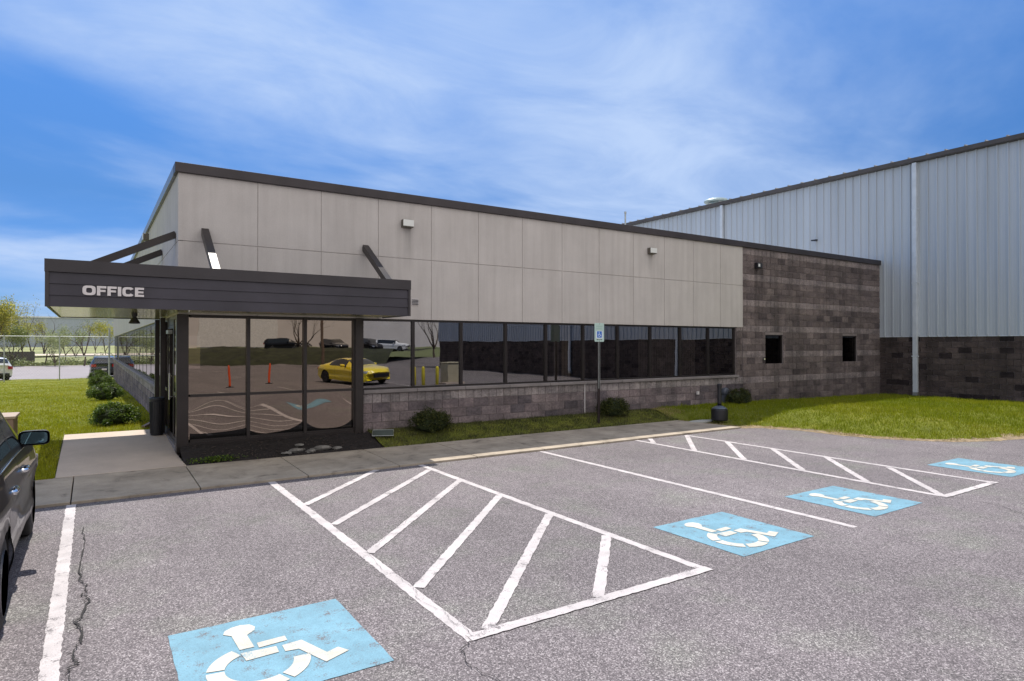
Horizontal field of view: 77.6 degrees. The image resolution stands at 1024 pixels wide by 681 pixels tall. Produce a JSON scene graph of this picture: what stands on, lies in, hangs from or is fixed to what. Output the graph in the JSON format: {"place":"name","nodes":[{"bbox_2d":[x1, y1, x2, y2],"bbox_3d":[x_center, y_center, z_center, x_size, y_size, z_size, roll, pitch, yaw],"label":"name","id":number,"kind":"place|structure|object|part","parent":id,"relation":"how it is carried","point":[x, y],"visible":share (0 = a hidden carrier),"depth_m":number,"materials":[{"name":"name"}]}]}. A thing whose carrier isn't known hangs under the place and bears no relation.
{"place":"outdoors","nodes":[
{"label":"outdoors","id":0,"kind":"place"},
{"bbox_2d":[34,436,63,477],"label":"lawn","id":1,"kind":"structure","parent":0,"point":[52,454],"depth_m":11.11,"materials":[{"name":"plant"}]},
{"bbox_2d":[2,412,19,433],"bbox_3d":[-9.236,1.706,11.106,0.980,0.790,0.830,0,0,-33],"label":"utility cabinet","id":2,"kind":"object","parent":1,"relation":"on","point":[11,418],"visible":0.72,"depth_m":11.18,"materials":[{"name":"beige paint"}]},
{"bbox_2d":[0,365,112,379],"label":"road","id":3,"kind":"structure","parent":0,"point":[30,372],"depth_m":58.58,"materials":[{"name":"grey asphalt"}]},
{"bbox_2d":[0,357,12,379],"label":"parked car","id":4,"kind":"object","parent":3,"relation":"on","point":[8,370],"visible":0.8,"depth_m":43.60,"materials":[{"name":"white paint"}]},
{"bbox_2d":[0,294,29,340],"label":"tree","id":5,"kind":"object","parent":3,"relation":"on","point":[6,316],"visible":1,"depth_m":72.05,"materials":[{"name":"green plant"}]},
{"bbox_2d":[32,330,71,365],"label":"tree","id":6,"kind":"object","parent":3,"relation":"on","point":[53,343],"visible":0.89,"depth_m":75.98,"materials":[{"name":"green plant"}]},
{"bbox_2d":[54,318,100,365],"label":"tree","id":7,"kind":"object","parent":3,"relation":"on","point":[89,333],"visible":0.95,"depth_m":77.16,"materials":[{"name":"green plant"}]},
{"bbox_2d":[87,355,113,376],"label":"parked car","id":8,"kind":"object","parent":3,"relation":"on","point":[101,365],"visible":0.44,"depth_m":48.20,"materials":[{"name":"blue paint"}]},
{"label":"rear window","id":9,"kind":"part","parent":8,"relation":"part of","materials":[{"name":"grey glass"}]},
{"bbox_2d":[0,346,114,365],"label":"field","id":10,"kind":"structure","parent":0,"point":[38,358],"depth_m":120.89,"materials":[{"name":"green plant"}]},
{"bbox_2d":[0,321,33,365],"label":"tree","id":11,"kind":"object","parent":10,"relation":"on","point":[18,340],"visible":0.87,"depth_m":76.07,"materials":[{"name":"green plant"}]},
{"bbox_2d":[0,352,34,360],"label":"retaining wall","id":12,"kind":"structure","parent":10,"relation":"on","point":[30,356],"depth_m":86.03,"materials":[{"name":"grey concrete"}]},
{"bbox_2d":[2,295,40,361],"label":"tree","id":13,"kind":"object","parent":10,"relation":"on","point":[23,309],"visible":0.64,"depth_m":81.38,"materials":[{"name":"green plant"}]},
{"bbox_2d":[18,318,51,361],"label":"tree","id":14,"kind":"object","parent":10,"relation":"on","point":[38,325],"visible":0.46,"depth_m":89.97,"materials":[{"name":"green plant"}]},
{"bbox_2d":[23,315,63,363],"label":"tree","id":15,"kind":"object","parent":10,"relation":"on","point":[44,350],"visible":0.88,"depth_m":79.05,"materials":[{"name":"green plant"}]},
{"bbox_2d":[0,348,114,365],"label":"brush","id":16,"kind":"object","parent":10,"relation":"on","point":[49,362],"visible":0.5,"depth_m":78.95,"materials":[{"name":"green plant"}]},
{"bbox_2d":[42,324,93,357],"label":"tree","id":17,"kind":"object","parent":10,"relation":"on","point":[64,331],"visible":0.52,"depth_m":85.14,"materials":[{"name":"green plant"}]},
{"bbox_2d":[56,329,88,357],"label":"tree","id":18,"kind":"object","parent":10,"relation":"on","point":[76,344],"visible":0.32,"depth_m":103.15,"materials":[{"name":"green plant"}]},
{"bbox_2d":[82,323,104,352],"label":"tree","id":19,"kind":"object","parent":10,"relation":"on","point":[95,340],"visible":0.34,"depth_m":116.95,"materials":[{"name":"green plant"}]},
{"bbox_2d":[87,320,114,352],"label":"tree","id":20,"kind":"object","parent":10,"relation":"on","point":[99,329],"visible":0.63,"depth_m":98.36,"materials":[{"name":"green plant"}]},
{"bbox_2d":[0,378,149,479],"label":"lawn","id":21,"kind":"structure","parent":0,"point":[52,389],"depth_m":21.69,"materials":[{"name":"plant"}]},
{"bbox_2d":[0,328,109,381],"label":"chain link fence","id":22,"kind":"object","parent":21,"relation":"on","point":[4,377],"visible":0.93,"depth_m":43.75,"materials":[{"name":"metal"}]},
{"bbox_2d":[86,369,108,378],"bbox_3d":[-24.514,2.110,37.760,1.094,0.852,1.094,0,0,2],"label":"shrub","id":23,"kind":"object","parent":21,"relation":"on","point":[98,372],"visible":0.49,"depth_m":37.54,"materials":[{"name":"green plant"}]},
{"bbox_2d":[87,374,115,387],"bbox_3d":[-18.683,1.880,28.994,1.147,0.762,1.044,0,0,-33],"label":"shrub","id":24,"kind":"object","parent":21,"relation":"on","point":[97,379],"visible":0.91,"depth_m":28.78,"materials":[{"name":"green plant"}]},
{"bbox_2d":[85,381,124,399],"bbox_3d":[-13.863,1.759,21.744,1.186,0.712,1.083,0,0,-33],"label":"shrub","id":25,"kind":"object","parent":21,"relation":"on","point":[104,391],"visible":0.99,"depth_m":21.53,"materials":[{"name":"green plant"}]},
{"bbox_2d":[87,400,141,426],"bbox_3d":[-9.117,1.679,14.627,1.056,0.662,0.950,0,-1,-45],"label":"shrub","id":26,"kind":"object","parent":21,"relation":"on","point":[116,413],"visible":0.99,"depth_m":14.43,"materials":[{"name":"green plant"}]},
{"bbox_2d":[44,161,880,455],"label":"office building","id":27,"kind":"structure","parent":21,"relation":"on","point":[237,305],"depth_m":14.25,"materials":[{"name":"concrete"}]},
{"bbox_2d":[123,333,124,363],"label":"window","id":28,"kind":"structure","parent":27,"relation":"in","point":[124,333],"depth_m":30.98,"materials":[{"name":"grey glass"}]},
{"bbox_2d":[125,333,125,364],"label":"window","id":29,"kind":"structure","parent":27,"relation":"in","point":[125,333],"depth_m":30.00,"materials":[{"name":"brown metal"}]},
{"bbox_2d":[126,332,127,365],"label":"window","id":30,"kind":"structure","parent":27,"relation":"in","point":[127,332],"depth_m":28.37,"materials":[{"name":"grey glass"}]},
{"bbox_2d":[128,332,129,366],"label":"window","id":31,"kind":"structure","parent":27,"relation":"in","point":[128,332],"depth_m":26.86,"materials":[{"name":"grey glass"}]},
{"bbox_2d":[130,331,131,367],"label":"window","id":32,"kind":"structure","parent":27,"relation":"in","point":[130,331],"depth_m":25.73,"materials":[{"name":"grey glass"}]},
{"bbox_2d":[132,330,133,368],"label":"window","id":33,"kind":"structure","parent":27,"relation":"in","point":[133,330],"depth_m":24.27,"materials":[{"name":"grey glass"}]},
{"bbox_2d":[134,329,136,370],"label":"window","id":34,"kind":"structure","parent":27,"relation":"in","point":[135,331],"depth_m":23.11,"materials":[{"name":"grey glass"}]},
{"bbox_2d":[137,328,139,371],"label":"window","id":35,"kind":"structure","parent":27,"relation":"in","point":[138,330],"depth_m":21.64,"materials":[{"name":"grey glass"}]},
{"bbox_2d":[139,327,142,374],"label":"window","id":36,"kind":"structure","parent":27,"relation":"in","point":[141,329],"depth_m":20.33,"materials":[{"name":"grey glass"}]},
{"bbox_2d":[143,326,146,376],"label":"window","id":37,"kind":"structure","parent":27,"relation":"in","point":[144,328],"depth_m":19.13,"materials":[{"name":"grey glass"}]},
{"bbox_2d":[146,325,150,379],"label":"window","id":38,"kind":"structure","parent":27,"relation":"in","point":[148,351],"depth_m":17.78,"materials":[{"name":"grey glass"}]},
{"bbox_2d":[151,323,154,381],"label":"window","id":39,"kind":"structure","parent":27,"relation":"in","point":[152,325],"depth_m":16.38,"materials":[{"name":"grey glass"}]},
{"bbox_2d":[166,325,172,438],"bbox_3d":[-6.709,0.800,12.539,0.170,2.180,1.070,0,0,-33],"label":"entrance door","id":40,"kind":"structure","parent":27,"relation":"in","point":[170,328],"depth_m":12.57,"materials":[{"name":"brown metal"}]},
{"bbox_2d":[188,315,249,441],"bbox_3d":[-5.372,0.682,11.702,1.040,2.285,0.120,0,0,-33],"label":"entrance window","id":41,"kind":"structure","parent":27,"relation":"in","point":[219,345],"depth_m":11.70,"materials":[{"name":"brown glass"}]},
{"bbox_2d":[250,316,306,437],"bbox_3d":[-4.512,0.685,12.269,1.080,2.285,0.120,0,0,-33],"label":"entrance window","id":42,"kind":"structure","parent":27,"relation":"in","point":[278,345],"depth_m":12.27,"materials":[{"name":"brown glass"}]},
{"bbox_2d":[307,317,354,432],"bbox_3d":[-3.669,0.689,12.825,1.000,2.285,0.120,0,0,-33],"label":"entrance window","id":43,"kind":"structure","parent":27,"relation":"in","point":[330,341],"depth_m":12.84,"materials":[{"name":"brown glass"}]},
{"bbox_2d":[363,319,412,389],"bbox_3d":[-2.656,0.290,13.571,1.166,1.479,0.095,0,0,-33],"label":"window","id":44,"kind":"structure","parent":27,"relation":"in","point":[387,343],"depth_m":13.57,"materials":[{"name":"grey glass"}]},
{"bbox_2d":[413,320,461,387],"bbox_3d":[-1.671,0.294,14.220,1.186,1.479,0.095,0,0,-33],"label":"window","id":45,"kind":"structure","parent":27,"relation":"in","point":[437,345],"depth_m":14.21,"materials":[{"name":"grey glass"}]},
{"bbox_2d":[462,321,505,385],"bbox_3d":[-0.669,0.298,14.881,1.206,1.479,0.095,0,0,-33],"label":"window","id":46,"kind":"structure","parent":27,"relation":"in","point":[483,343],"depth_m":14.88,"materials":[{"name":"black glass"}]},
{"bbox_2d":[506,322,545,383],"bbox_3d":[0.333,0.302,15.542,1.186,1.479,0.095,0,0,-33],"label":"window","id":47,"kind":"structure","parent":27,"relation":"in","point":[525,342],"depth_m":15.54,"materials":[{"name":"black glass"}]},
{"bbox_2d":[546,323,583,381],"bbox_3d":[1.330,0.306,16.200,1.196,1.479,0.095,0,0,-33],"label":"window","id":48,"kind":"structure","parent":27,"relation":"in","point":[564,341],"depth_m":16.20,"materials":[{"name":"black glass"}]},
{"bbox_2d":[584,324,617,380],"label":"window","id":49,"kind":"structure","parent":27,"relation":"in","point":[608,348],"depth_m":16.92,"materials":[{"name":"glass"}]},
{"bbox_2d":[618,325,650,379],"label":"window","id":50,"kind":"structure","parent":27,"relation":"in","point":[634,341],"depth_m":17.54,"materials":[{"name":"glass"}]},
{"bbox_2d":[651,325,680,377],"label":"window","id":51,"kind":"structure","parent":27,"relation":"in","point":[665,340],"depth_m":18.22,"materials":[{"name":"glass"}]},
{"bbox_2d":[681,326,708,376],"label":"window","id":52,"kind":"structure","parent":27,"relation":"in","point":[694,339],"depth_m":18.89,"materials":[{"name":"glass"}]},
{"bbox_2d":[709,327,734,375],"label":"window","id":53,"kind":"structure","parent":27,"relation":"in","point":[721,339],"depth_m":19.57,"materials":[{"name":"glass"}]},
{"bbox_2d":[721,387,728,402],"bbox_3d":[6.459,1.763,19.312,0.260,0.680,0.190,0,0,-33],"label":"gas meter","id":54,"kind":"object","parent":27,"relation":"attached to","point":[724,392],"visible":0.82,"depth_m":19.24,"materials":[{"name":"grey metal"}]},
{"bbox_2d":[765,335,781,363],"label":"small window","id":55,"kind":"structure","parent":27,"relation":"in","point":[773,343],"depth_m":21.01,"materials":[{"name":"black glass"}]},
{"bbox_2d":[842,336,855,361],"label":"small window","id":56,"kind":"structure","parent":27,"relation":"in","point":[848,342],"depth_m":23.54,"materials":[{"name":"black glass"}]},
{"bbox_2d":[35,354,114,354],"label":"path","id":57,"kind":"structure","parent":0,"point":[73,354],"depth_m":107.36,"materials":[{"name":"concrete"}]},
{"bbox_2d":[55,429,185,480],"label":"walkway","id":58,"kind":"structure","parent":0,"point":[101,453],"depth_m":11.13,"materials":[{"name":"concrete"}]},
{"bbox_2d":[149,397,164,435],"bbox_3d":[-7.175,1.525,12.868,0.280,0.760,0.278,0,0,-33],"label":"waste bin","id":59,"kind":"object","parent":58,"relation":"on","point":[156,410],"visible":1,"depth_m":12.77,"materials":[{"name":"black plastic"}]},
{"bbox_2d":[180,432,382,465],"bbox_3d":[-4.158,1.986,11.770,3.470,0.252,1.130,0,0,-33],"label":"planting bed","id":60,"kind":"object","parent":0,"point":[188,451],"visible":0.77,"depth_m":11.70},
{"bbox_2d":[180,454,257,463],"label":"weeds","id":61,"kind":"object","parent":60,"relation":"on","point":[201,460],"visible":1,"depth_m":10.74,"materials":[{"name":"green plant"}]},
{"bbox_2d":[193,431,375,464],"bbox_3d":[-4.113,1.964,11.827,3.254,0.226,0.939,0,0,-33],"label":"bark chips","id":62,"kind":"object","parent":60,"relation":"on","point":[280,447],"visible":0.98,"depth_m":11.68,"materials":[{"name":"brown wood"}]},
{"bbox_2d":[289,448,305,452],"bbox_3d":[-3.947,2.017,11.700,0.326,0.087,0.154,0,0,-33],"label":"rubble lump","id":63,"kind":"object","parent":60,"relation":"on","point":[294,450],"visible":1,"depth_m":11.65,"materials":[{"name":"stone"}]},
{"bbox_2d":[305,449,315,452],"bbox_3d":[-3.711,2.044,11.743,0.193,0.077,0.130,0,0,-33],"label":"rubble lump","id":64,"kind":"object","parent":60,"relation":"on","point":[310,450],"visible":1,"depth_m":11.71,"materials":[{"name":"stone"}]},
{"bbox_2d":[311,445,331,450],"bbox_3d":[-3.584,2.014,11.948,0.414,0.100,0.145,0,0,-33],"label":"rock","id":65,"kind":"object","parent":60,"relation":"on","point":[323,447],"visible":0.94,"depth_m":11.91,"materials":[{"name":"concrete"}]},
{"bbox_2d":[35,420,740,508],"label":"sidewalk","id":66,"kind":"structure","parent":0,"point":[53,492],"depth_m":10.66,"materials":[{"name":"concrete"}]},
{"bbox_2d":[0,428,1023,680],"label":"parking lot","id":67,"kind":"structure","parent":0,"point":[928,588],"depth_m":5.80,"materials":[{"name":"grey asphalt"}]},
{"bbox_2d":[0,411,49,629],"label":"parked car","id":68,"kind":"object","parent":67,"relation":"on","point":[18,460],"visible":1,"depth_m":5.39,"materials":[{"name":"black paint"}]},
{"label":"side window","id":69,"kind":"part","parent":68,"relation":"part of","materials":[{"name":"grey glass"}]},
{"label":"side window","id":70,"kind":"part","parent":68,"relation":"part of","materials":[{"name":"grey glass"}]},
{"bbox_3d":[-3.963,1.361,5.084,0.100,0.794,1.033,0,0,-33],"label":"door","id":71,"kind":"part","parent":68,"relation":"part of","materials":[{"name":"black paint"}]},
{"bbox_3d":[-4.538,1.388,5.953,0.097,0.769,1.060,0,0,-33],"label":"door","id":72,"kind":"part","parent":68,"relation":"part of","materials":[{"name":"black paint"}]},
{"bbox_2d":[38,504,75,680],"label":"stall line","id":73,"kind":"object","parent":67,"relation":"on","point":[49,666],"visible":1,"depth_m":4.96,"materials":[{"name":"white paint"}]},
{"bbox_2d":[64,527,90,680],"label":"pavement crack","id":74,"kind":"object","parent":67,"relation":"on","point":[83,610],"visible":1,"depth_m":4.81,"materials":[{"name":"grey asphalt"}]},
{"bbox_2d":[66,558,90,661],"bbox_3d":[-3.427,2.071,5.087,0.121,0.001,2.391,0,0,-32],"label":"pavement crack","id":75,"kind":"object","parent":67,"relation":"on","point":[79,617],"visible":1,"depth_m":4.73,"materials":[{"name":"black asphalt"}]},
{"bbox_2d":[168,599,392,680],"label":"accessible symbol","id":76,"kind":"object","parent":67,"relation":"on","point":[325,640],"visible":1,"depth_m":4.29,"materials":[{"name":"blue paint"}]},
{"bbox_2d":[460,642,499,680],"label":"pavement crack","id":77,"kind":"object","parent":67,"relation":"on","point":[470,664],"visible":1,"depth_m":4.09,"materials":[{"name":"grey asphalt"}]},
{"bbox_2d":[268,465,712,641],"bbox_3d":[-0.913,2.093,7.625,2.562,0.004,6.105,0,0,-33],"label":"striped aisle","id":78,"kind":"object","parent":67,"relation":"on","point":[489,625],"visible":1,"depth_m":6.01,"materials":[{"name":"white paint"}]},
{"bbox_2d":[371,556,470,639],"bbox_3d":[-0.858,2.071,5.338,0.077,0.001,2.201,0,0,-33],"label":"pavement crack","id":79,"kind":"object","parent":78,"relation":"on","point":[434,607],"visible":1,"depth_m":4.86,"materials":[{"name":"grey asphalt"}]},
{"bbox_2d":[539,451,857,527],"bbox_3d":[2.200,2.107,9.673,0.112,0.001,6.050,0,0,-33],"label":"stall line","id":80,"kind":"object","parent":67,"relation":"on","point":[799,513],"visible":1,"depth_m":8.75,"materials":[{"name":"white paint"}]},
{"bbox_2d":[654,512,812,555],"bbox_3d":[2.404,2.088,6.972,1.195,0.004,1.196,0,0,-34],"label":"accessible symbol","id":81,"kind":"object","parent":67,"relation":"on","point":[737,535],"visible":1,"depth_m":6.90,"materials":[{"name":"blue paint"}]},
{"bbox_2d":[635,435,998,496],"bbox_3d":[4.872,2.117,11.495,1.704,0.004,6.031,0,0,-33],"label":"striped aisle","id":82,"kind":"object","parent":67,"relation":"on","point":[741,456],"visible":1,"depth_m":10.50,"materials":[{"name":"white paint"}]},
{"bbox_2d":[785,486,921,515],"bbox_3d":[4.488,2.097,8.406,1.196,0.004,1.195,0,0,-34],"label":"accessible symbol","id":83,"kind":"object","parent":67,"relation":"on","point":[867,503],"visible":1,"depth_m":8.36,"materials":[{"name":"blue paint"}]},
{"bbox_2d":[928,458,1023,476],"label":"accessible symbol","id":84,"kind":"object","parent":67,"relation":"on","point":[987,467],"visible":1,"depth_m":10.66,"materials":[{"name":"blue paint"}]},
{"bbox_2d":[0,0,1023,316],"label":"sky","id":85,"kind":"structure","parent":0,"point":[598,110],"materials":[{"name":"blue"}]},
{"bbox_2d":[366,407,678,446],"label":"lawn","id":86,"kind":"structure","parent":0,"point":[497,431],"depth_m":14.42,"materials":[{"name":"plant"}]},
{"bbox_2d":[372,429,393,435],"bbox_3d":[-2.619,1.872,12.929,0.438,0.094,0.313,0,0,-8],"label":"splash tray","id":87,"kind":"object","parent":86,"relation":"on","point":[385,432],"visible":1,"depth_m":12.94,"materials":[{"name":"concrete"}]},
{"bbox_2d":[406,405,454,432],"bbox_3d":[-1.733,1.692,13.522,1.077,0.641,0.710,0,0,-33],"label":"shrub","id":88,"kind":"object","parent":86,"relation":"on","point":[430,420],"visible":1,"depth_m":13.35,"materials":[{"name":"green plant"}]},
{"bbox_2d":[594,323,603,423],"bbox_3d":[2.139,0.825,15.678,0.305,2.510,0.050,0,0,-33],"label":"parking sign","id":89,"kind":"object","parent":86,"relation":"on","point":[598,333],"visible":0.99,"depth_m":15.68,"materials":[{"name":"metal"}]},
{"bbox_2d":[595,396,630,417],"bbox_3d":[2.600,1.722,16.416,1.002,0.577,0.731,0,0,-33],"label":"shrub","id":90,"kind":"object","parent":86,"relation":"on","point":[613,407],"visible":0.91,"depth_m":16.23,"materials":[{"name":"green plant"}]},
{"bbox_2d":[650,393,1023,440],"bbox_3d":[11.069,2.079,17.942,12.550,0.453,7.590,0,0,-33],"label":"lawn","id":91,"kind":"structure","parent":0,"point":[685,415],"depth_m":16.10,"materials":[{"name":"plant"}]},
{"bbox_2d":[689,420,712,422],"bbox_3d":[4.939,2.110,16.625,0.834,0.032,0.339,0,0,-33],"label":"access cover","id":92,"kind":"object","parent":91,"relation":"on","point":[702,421],"visible":0.88,"depth_m":16.52,"materials":[{"name":"grey concrete"}]},
{"bbox_2d":[711,384,727,420],"bbox_3d":[5.391,1.598,16.555,0.420,0.945,0.420,0,0,-33],"label":"smoking bin","id":93,"kind":"object","parent":91,"relation":"on","point":[719,411],"visible":1,"depth_m":16.43,"materials":[{"name":"black plastic"}]},
{"bbox_2d":[724,388,751,403],"bbox_3d":[6.809,1.701,19.089,0.997,0.595,0.731,0,0,-33],"label":"shrub","id":94,"kind":"object","parent":91,"relation":"on","point":[740,396],"visible":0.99,"depth_m":18.94,"materials":[{"name":"green plant"}]},
{"bbox_2d":[622,133,1023,401],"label":"metal warehouse","id":95,"kind":"structure","parent":91,"relation":"on","point":[939,235],"depth_m":23.11,"materials":[{"name":"metal"}]},
{"bbox_2d":[680,420,1023,441],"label":"dirt edge","id":96,"kind":"object","parent":91,"relation":"on","point":[1010,437],"visible":0.79,"depth_m":13.88,"materials":[{"name":"beige soil"}]},
{"label":"ground","id":97,"kind":"structure","parent":0,"visible":0},
{"bbox_2d":[0,316,114,346],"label":"distant warehouse","id":98,"kind":"structure","parent":97,"relation":"on","point":[70,322],"depth_m":168.41,"materials":[{"name":"grey metal"}]}
]}

